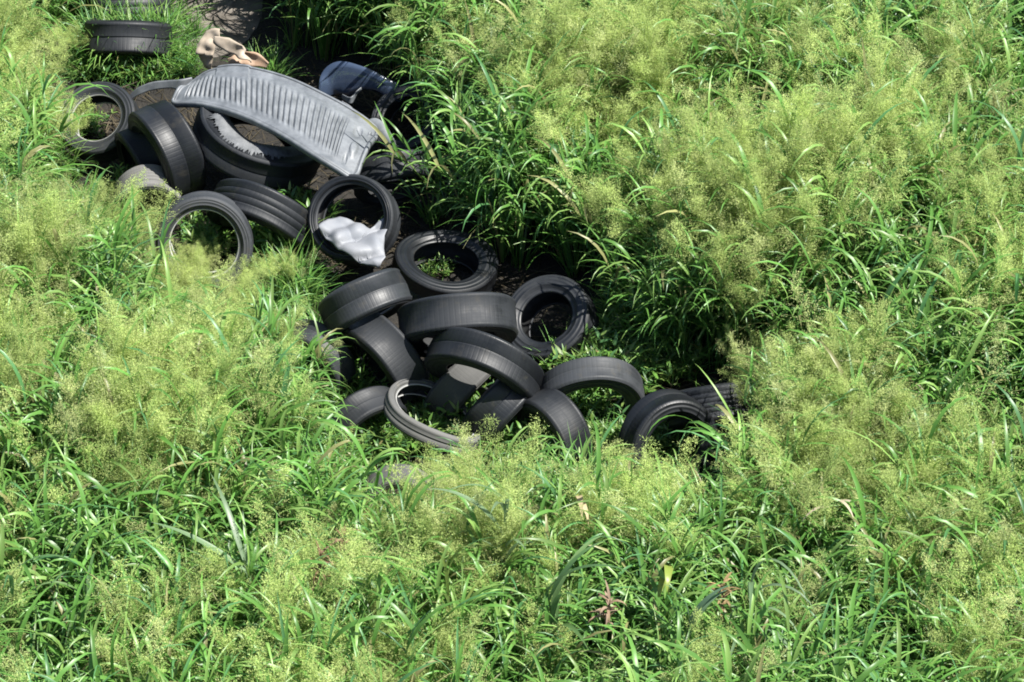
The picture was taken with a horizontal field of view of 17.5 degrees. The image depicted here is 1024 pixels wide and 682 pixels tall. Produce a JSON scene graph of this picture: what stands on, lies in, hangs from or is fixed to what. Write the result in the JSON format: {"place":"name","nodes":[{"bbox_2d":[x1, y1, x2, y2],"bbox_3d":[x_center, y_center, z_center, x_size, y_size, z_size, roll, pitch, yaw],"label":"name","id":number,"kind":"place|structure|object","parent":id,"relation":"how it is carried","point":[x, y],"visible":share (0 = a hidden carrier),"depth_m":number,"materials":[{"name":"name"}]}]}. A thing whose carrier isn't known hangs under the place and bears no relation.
{"place":"outdoors","nodes":[
{"label":"outdoors","id":0,"kind":"place"},
{"bbox_2d":[168,0,262,56],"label":"bare ground","id":1,"kind":"structure","parent":0,"point":[240,31],"depth_m":25.66,"materials":[{"name":"brown soil"}]},
{"bbox_2d":[180,8,208,23],"bbox_3d":[-2.460,-2.485,25.702,0.279,0.159,0.242,7,39,9],"label":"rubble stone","id":2,"kind":"object","parent":1,"relation":"on","point":[204,17],"visible":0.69,"depth_m":25.64,"materials":[{"name":"grey stone"}]},
{"bbox_2d":[211,0,235,11],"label":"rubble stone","id":3,"kind":"object","parent":1,"relation":"on","point":[222,5],"visible":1,"depth_m":25.77,"materials":[{"name":"grey stone"}]},
{"bbox_2d":[328,526,361,559],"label":"withered plant","id":4,"kind":"object","parent":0,"point":[340,539],"visible":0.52,"depth_m":19.43,"materials":[{"name":"beige plant"}]},
{"bbox_2d":[21,0,1023,679],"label":"ground","id":5,"kind":"structure","parent":0,"point":[551,318],"depth_m":23.74,"materials":[{"name":"soil"}]},
{"bbox_2d":[16,550,132,645],"bbox_3d":[-2.529,1.726,19.134,0.612,1.374,0.788,-15,41,-19],"label":"reed plant","id":6,"kind":"object","parent":5,"relation":"on","point":[86,588],"visible":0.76,"depth_m":18.90,"materials":[{"name":"green plant"}]},
{"bbox_2d":[58,81,138,162],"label":"tyre","id":7,"kind":"object","parent":5,"relation":"on","point":[105,149],"visible":0.72,"depth_m":23.96,"materials":[{"name":"grey rubber"}]},
{"bbox_2d":[130,77,191,98],"bbox_3d":[-2.541,-1.808,23.969,0.497,0.206,0.059,1,38,2],"label":"tire","id":8,"kind":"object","parent":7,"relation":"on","point":[162,84],"depth_m":23.95,"materials":[{"name":"black rubber"}]},
{"bbox_2d":[83,16,171,56],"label":"tyre","id":9,"kind":"object","parent":5,"relation":"on","point":[126,37],"visible":0.98,"depth_m":24.77,"materials":[{"name":"black rubber"}]},
{"bbox_2d":[85,0,171,15],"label":"tyre","id":10,"kind":"object","parent":5,"relation":"on","point":[146,3],"visible":0.52,"depth_m":25.38,"materials":[{"name":"grey rubber"}]},
{"bbox_2d":[114,128,160,201],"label":"tyre","id":11,"kind":"object","parent":5,"relation":"on","point":[139,150],"visible":0.45,"depth_m":23.55,"materials":[{"name":"black rubber"}]},
{"bbox_2d":[112,164,180,217],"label":"tyre","id":12,"kind":"object","parent":5,"relation":"on","point":[154,173],"visible":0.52,"depth_m":23.35,"materials":[{"name":"rubber"}]},
{"bbox_2d":[128,100,206,206],"bbox_3d":[-2.455,-1.337,23.597,0.332,0.731,0.708,-24,44,-20],"label":"tyre","id":13,"kind":"object","parent":5,"relation":"on","point":[163,127],"visible":0.8,"depth_m":23.31,"materials":[{"name":"black rubber"}]},
{"bbox_2d":[152,473,256,623],"bbox_3d":[-1.730,1.501,19.485,0.506,1.385,0.506,-28,46,-31],"label":"reed plant","id":14,"kind":"object","parent":5,"relation":"on","point":[244,555],"visible":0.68,"depth_m":19.14,"materials":[{"name":"green plant"}]},
{"bbox_2d":[196,28,268,68],"bbox_3d":[-2.089,-2.123,24.710,0.537,0.331,0.177,14,40,18],"label":"cloth","id":15,"kind":"object","parent":5,"relation":"on","point":[210,40],"visible":0.92,"depth_m":24.71,"materials":[{"name":"beige fabric"}]},
{"bbox_2d":[230,11,249,19],"bbox_3d":[-2.110,-2.504,25.734,0.213,0.090,0.168,-15,40,-18],"label":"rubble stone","id":16,"kind":"object","parent":5,"relation":"on","point":[238,15],"visible":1,"depth_m":25.68,"materials":[{"name":"grey stone"}]},
{"bbox_2d":[192,106,320,188],"bbox_3d":[-1.793,-1.459,23.620,0.947,0.296,0.933,16,36,-12],"label":"tyre","id":17,"kind":"object","parent":5,"relation":"on","point":[228,148],"visible":0.66,"depth_m":23.30,"materials":[{"name":"black rubber"}]},
{"bbox_2d":[171,64,378,175],"bbox_3d":[-1.622,-1.610,23.414,1.690,0.237,0.651,24,44,27],"label":"ribbed panel","id":18,"kind":"object","parent":17,"relation":"on","point":[335,135],"visible":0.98,"depth_m":23.33,"materials":[{"name":"grey plastic"}]},
{"bbox_2d":[206,178,311,250],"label":"tyre","id":19,"kind":"object","parent":5,"relation":"on","point":[281,215],"visible":0.7,"depth_m":22.79,"materials":[{"name":"black rubber"}]},
{"bbox_2d":[281,319,355,397],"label":"tyre","id":20,"kind":"object","parent":5,"relation":"on","point":[346,368],"visible":0.43,"depth_m":21.66,"materials":[{"name":"grey rubber"}]},
{"bbox_2d":[307,541,334,590],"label":"withered plant","id":21,"kind":"object","parent":5,"relation":"on","point":[321,551],"visible":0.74,"depth_m":19.21,"materials":[{"name":"brown plant"}]},
{"bbox_2d":[307,174,400,265],"bbox_3d":[-1.087,-0.834,22.912,0.639,0.246,0.621,13,85,16],"label":"tyre","id":22,"kind":"object","parent":5,"relation":"on","point":[327,193],"visible":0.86,"depth_m":22.86,"materials":[{"name":"black rubber"}]},
{"bbox_2d":[318,216,386,267],"bbox_3d":[-1.088,-0.685,22.668,0.493,0.106,0.602,0,38,0],"label":"plastic sheet","id":23,"kind":"object","parent":22,"relation":"in","point":[360,243],"visible":1,"depth_m":22.66,"materials":[{"name":"white plastic"}]},
{"bbox_2d":[324,386,406,452],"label":"tyre","id":24,"kind":"object","parent":5,"relation":"on","point":[368,402],"visible":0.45,"depth_m":21.29,"materials":[{"name":"black rubber"}]},
{"bbox_2d":[369,118,395,146],"bbox_3d":[-0.939,-1.477,23.643,0.252,0.166,0.082,28,46,31],"label":"plastic bracket","id":25,"kind":"object","parent":5,"relation":"on","point":[379,124],"visible":0.31,"depth_m":23.59,"materials":[{"name":"grey plastic"}]},
{"bbox_2d":[340,312,428,404],"bbox_3d":[-0.839,0.105,21.762,0.283,0.676,0.668,-40,50,-14],"label":"tyre","id":26,"kind":"object","parent":5,"relation":"on","point":[384,343],"visible":0.8,"depth_m":21.49,"materials":[{"name":"black rubber"}]},
{"bbox_2d":[317,268,411,335],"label":"tyre","id":27,"kind":"object","parent":26,"relation":"on","point":[385,293],"visible":0.91,"depth_m":21.49,"materials":[{"name":"grey rubber"}]},
{"bbox_2d":[7,0,774,525],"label":"grass","id":28,"kind":"structure","parent":5,"relation":"on","point":[305,282],"depth_m":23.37,"materials":[{"name":"green plant"}]},
{"bbox_2d":[156,191,253,289],"bbox_3d":[-2.105,-0.686,22.749,0.666,0.674,0.230,-2,15,-2],"label":"tyre","id":29,"kind":"object","parent":28,"relation":"on","point":[229,210],"visible":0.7,"depth_m":22.64,"materials":[{"name":"grey rubber"}]},
{"bbox_2d":[353,149,434,206],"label":"tyre","id":30,"kind":"object","parent":5,"relation":"on","point":[379,169],"visible":0.72,"depth_m":23.27,"materials":[{"name":"black rubber"}]},
{"bbox_2d":[362,464,437,523],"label":"tyre","id":31,"kind":"object","parent":5,"relation":"on","point":[385,476],"visible":0.2,"depth_m":20.79,"materials":[{"name":"rubber"}]},
{"bbox_2d":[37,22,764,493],"bbox_3d":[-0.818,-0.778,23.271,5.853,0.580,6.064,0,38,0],"label":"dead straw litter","id":32,"kind":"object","parent":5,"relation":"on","point":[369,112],"visible":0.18,"depth_m":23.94,"materials":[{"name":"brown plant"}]},
{"bbox_2d":[370,83,445,151],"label":"tyre","id":33,"kind":"object","parent":5,"relation":"on","point":[388,106],"visible":0.44,"depth_m":24.11,"materials":[{"name":"black rubber"}]},
{"bbox_2d":[318,61,404,103],"bbox_3d":[-1.098,-1.841,24.128,0.631,0.277,0.210,9,39,12],"label":"car fender","id":34,"kind":"object","parent":33,"relation":"on","point":[345,80],"visible":0.95,"depth_m":24.16,"materials":[{"name":"blue paint"}]},
{"bbox_2d":[392,230,497,300],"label":"tyre","id":35,"kind":"object","parent":5,"relation":"on","point":[480,257],"visible":0.8,"depth_m":22.82,"materials":[{"name":"black rubber"}]},
{"bbox_2d":[399,544,496,636],"bbox_3d":[-0.269,1.690,19.073,0.666,1.526,0.498,-18,41,-21],"label":"reed plant","id":36,"kind":"object","parent":5,"relation":"on","point":[447,584],"visible":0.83,"depth_m":18.89,"materials":[{"name":"green plant"}]},
{"bbox_2d":[423,364,490,421],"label":"tyre","id":37,"kind":"object","parent":5,"relation":"on","point":[462,384],"visible":0.59,"depth_m":21.55,"materials":[{"name":"rubber"}]},
{"bbox_2d":[397,292,518,357],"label":"tyre","id":38,"kind":"object","parent":37,"relation":"on","point":[422,322],"visible":0.84,"depth_m":21.37,"materials":[{"name":"black rubber"}]},
{"bbox_2d":[431,484,531,572],"bbox_3d":[-0.192,1.414,19.501,0.632,1.469,0.464,0,38,0],"label":"reed plant","id":39,"kind":"object","parent":5,"relation":"on","point":[505,506],"visible":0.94,"depth_m":19.35,"materials":[{"name":"green plant"}]},
{"bbox_2d":[461,379,527,448],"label":"tyre","id":40,"kind":"object","parent":5,"relation":"on","point":[498,399],"visible":0.51,"depth_m":21.30,"materials":[{"name":"grey rubber"}]},
{"bbox_2d":[383,379,480,453],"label":"tyre","id":41,"kind":"object","parent":40,"relation":"on","point":[399,418],"visible":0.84,"depth_m":21.18,"materials":[{"name":"rubber"}]},
{"bbox_2d":[424,327,543,397],"bbox_3d":[-0.175,0.169,21.481,0.774,0.766,0.264,15,74,19],"label":"tyre","id":42,"kind":"object","parent":40,"relation":"on","point":[516,369],"visible":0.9,"depth_m":21.18,"materials":[{"name":"black rubber"}]},
{"bbox_2d":[0,0,1023,681],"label":"tall grass","id":43,"kind":"structure","parent":5,"relation":"on","point":[508,176],"depth_m":20.20,"materials":[{"name":"green plant"}]},
{"bbox_2d":[0,0,1023,681],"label":"flowering grass","id":44,"kind":"structure","parent":5,"relation":"on","point":[644,44],"depth_m":20.77,"materials":[{"name":"green plant"}]},
{"bbox_2d":[511,275,598,370],"bbox_3d":[0.265,-0.121,22.198,0.633,0.283,0.627,27,77,31],"label":"tyre","id":45,"kind":"object","parent":5,"relation":"on","point":[533,297],"visible":0.78,"depth_m":22.13,"materials":[{"name":"black rubber"}]},
{"bbox_2d":[517,387,592,473],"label":"tyre","id":46,"kind":"object","parent":5,"relation":"on","point":[557,410],"visible":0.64,"depth_m":21.18,"materials":[{"name":"black rubber"}]},
{"bbox_2d":[519,535,632,679],"bbox_3d":[0.429,1.791,19.020,0.527,1.374,0.872,13,40,16],"label":"reed plant","id":47,"kind":"object","parent":5,"relation":"on","point":[555,593],"visible":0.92,"depth_m":18.79,"materials":[{"name":"green plant"}]},
{"bbox_2d":[575,495,588,525],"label":"withered plant","id":48,"kind":"object","parent":5,"relation":"on","point":[579,498],"visible":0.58,"depth_m":19.55,"materials":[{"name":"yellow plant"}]},
{"bbox_2d":[538,356,644,424],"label":"tyre","id":49,"kind":"object","parent":5,"relation":"on","point":[623,378],"visible":0.52,"depth_m":21.31,"materials":[{"name":"grey rubber"}]},
{"bbox_2d":[588,580,626,678],"bbox_3d":[0.525,1.859,19.084,0.207,1.178,0.178,-17,41,-20],"label":"withered plant","id":50,"kind":"object","parent":5,"relation":"on","point":[609,600],"visible":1,"depth_m":18.80,"materials":[{"name":"brown plant"}]},
{"bbox_2d":[657,564,673,618],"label":"yellow leaf plant","id":51,"kind":"object","parent":5,"relation":"on","point":[667,575],"visible":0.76,"depth_m":18.87,"materials":[{"name":"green plant"}]},
{"bbox_2d":[618,389,717,484],"bbox_3d":[0.988,0.628,21.173,0.621,0.619,0.282,-14,24,-17],"label":"tyre","id":52,"kind":"object","parent":5,"relation":"on","point":[646,413],"visible":0.62,"depth_m":21.03,"materials":[{"name":"black rubber"}]},
{"bbox_2d":[659,584,732,648],"bbox_3d":[1.008,1.878,18.869,0.424,1.381,0.329,6,38,8],"label":"reed plant","id":53,"kind":"object","parent":5,"relation":"on","point":[705,602],"visible":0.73,"depth_m":18.63,"materials":[{"name":"green plant"}]},
{"bbox_2d":[667,382,764,431],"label":"tyre","id":54,"kind":"object","parent":5,"relation":"on","point":[705,396],"visible":0.35,"depth_m":21.16,"materials":[{"name":"black rubber"}]},
{"bbox_2d":[705,572,740,644],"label":"withered plant","id":55,"kind":"object","parent":5,"relation":"on","point":[726,579],"visible":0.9,"depth_m":18.91,"materials":[{"name":"brown plant"}]},
{"bbox_2d":[730,558,813,663],"bbox_3d":[1.462,1.883,18.789,0.410,1.483,0.616,10,39,12],"label":"reed plant","id":56,"kind":"object","parent":5,"relation":"on","point":[750,590],"visible":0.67,"depth_m":18.61,"materials":[{"name":"green plant"}]},
{"bbox_2d":[803,499,859,547],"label":"withered plant","id":57,"kind":"object","parent":5,"relation":"on","point":[843,502],"visible":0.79,"depth_m":19.43,"materials":[{"name":"beige plant"}]}
]}

